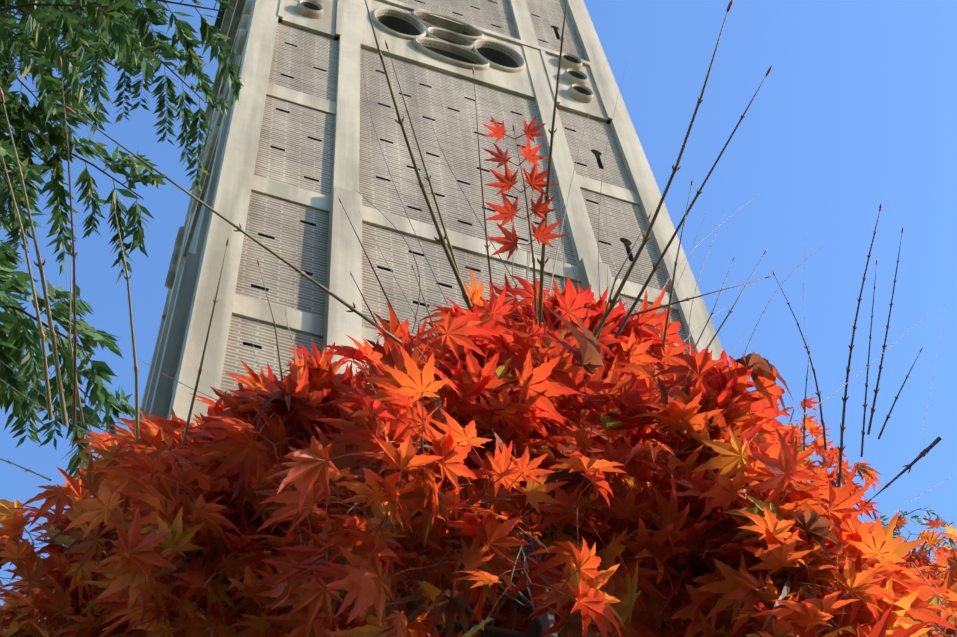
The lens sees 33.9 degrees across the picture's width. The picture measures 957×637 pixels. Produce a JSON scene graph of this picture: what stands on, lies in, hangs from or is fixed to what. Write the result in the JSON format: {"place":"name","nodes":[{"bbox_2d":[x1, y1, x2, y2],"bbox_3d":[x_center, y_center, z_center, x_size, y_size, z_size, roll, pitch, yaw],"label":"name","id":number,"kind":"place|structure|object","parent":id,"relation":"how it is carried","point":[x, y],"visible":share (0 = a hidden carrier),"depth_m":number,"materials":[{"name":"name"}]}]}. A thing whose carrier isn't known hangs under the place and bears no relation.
{"place":"outdoors","nodes":[
{"label":"outdoors","id":0,"kind":"place"},
{"bbox_2d":[0,0,243,477],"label":"foliage","id":1,"kind":"object","parent":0,"point":[115,26],"depth_m":12.34,"materials":[{"name":"green plant"}]},
{"bbox_2d":[214,0,227,28],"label":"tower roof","id":2,"kind":"structure","parent":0,"point":[219,20],"depth_m":48.17,"materials":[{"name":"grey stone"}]},
{"bbox_2d":[203,0,245,124],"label":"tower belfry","id":3,"kind":"object","parent":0,"point":[230,22],"visible":0.04,"depth_m":41.77,"materials":[{"name":"concrete"}]},
{"bbox_2d":[165,0,609,318],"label":"tower belt","id":4,"kind":"object","parent":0,"point":[519,84],"visible":0.06,"depth_m":31.55,"materials":[{"name":"beige concrete"}]},
{"bbox_2d":[230,0,585,69],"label":"tower shaft","id":5,"kind":"object","parent":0,"point":[547,17],"visible":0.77,"depth_m":34.79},
{"bbox_2d":[188,22,690,408],"bbox_3d":[-0.834,6.485,20.576,9.060,29.628,9.060,15,-59,-13],"label":"tower shaft","id":6,"kind":"object","parent":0,"point":[296,146],"visible":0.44,"depth_m":26.42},
{"bbox_2d":[0,115,956,636],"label":"maple","id":7,"kind":"object","parent":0,"point":[294,587],"depth_m":1.24,"materials":[{"name":"plant"}]},
{"bbox_2d":[0,0,956,635],"label":"sky","id":8,"kind":"structure","parent":0,"point":[854,112],"materials":[{"name":"blue"}]},
{"bbox_2d":[782,397,956,636],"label":"maple leaves","id":9,"kind":"object","parent":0,"point":[949,561],"depth_m":4.98,"materials":[{"name":"plant"}]},
{"bbox_2d":[773,203,944,505],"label":"bare branches","id":10,"kind":"object","parent":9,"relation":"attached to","point":[924,452],"visible":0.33,"depth_m":4.41,"materials":[{"name":"brown plant"}]},
{"bbox_2d":[871,505,956,586],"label":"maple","id":11,"kind":"object","parent":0,"point":[951,541],"depth_m":27.70,"materials":[{"name":"plant"}]},
{"label":"lawn","id":12,"kind":"structure","parent":0,"visible":0},
{"bbox_2d":[139,0,722,425],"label":"tower frame","id":13,"kind":"object","parent":12,"relation":"on","point":[192,279],"visible":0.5,"depth_m":26.22,"materials":[{"name":"beige concrete"}]},
{"bbox_2d":[0,0,955,582],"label":"bare branches","id":14,"kind":"object","parent":12,"relation":"on","point":[352,308],"visible":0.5,"depth_m":1.36,"materials":[{"name":"brown plant"}]}
]}

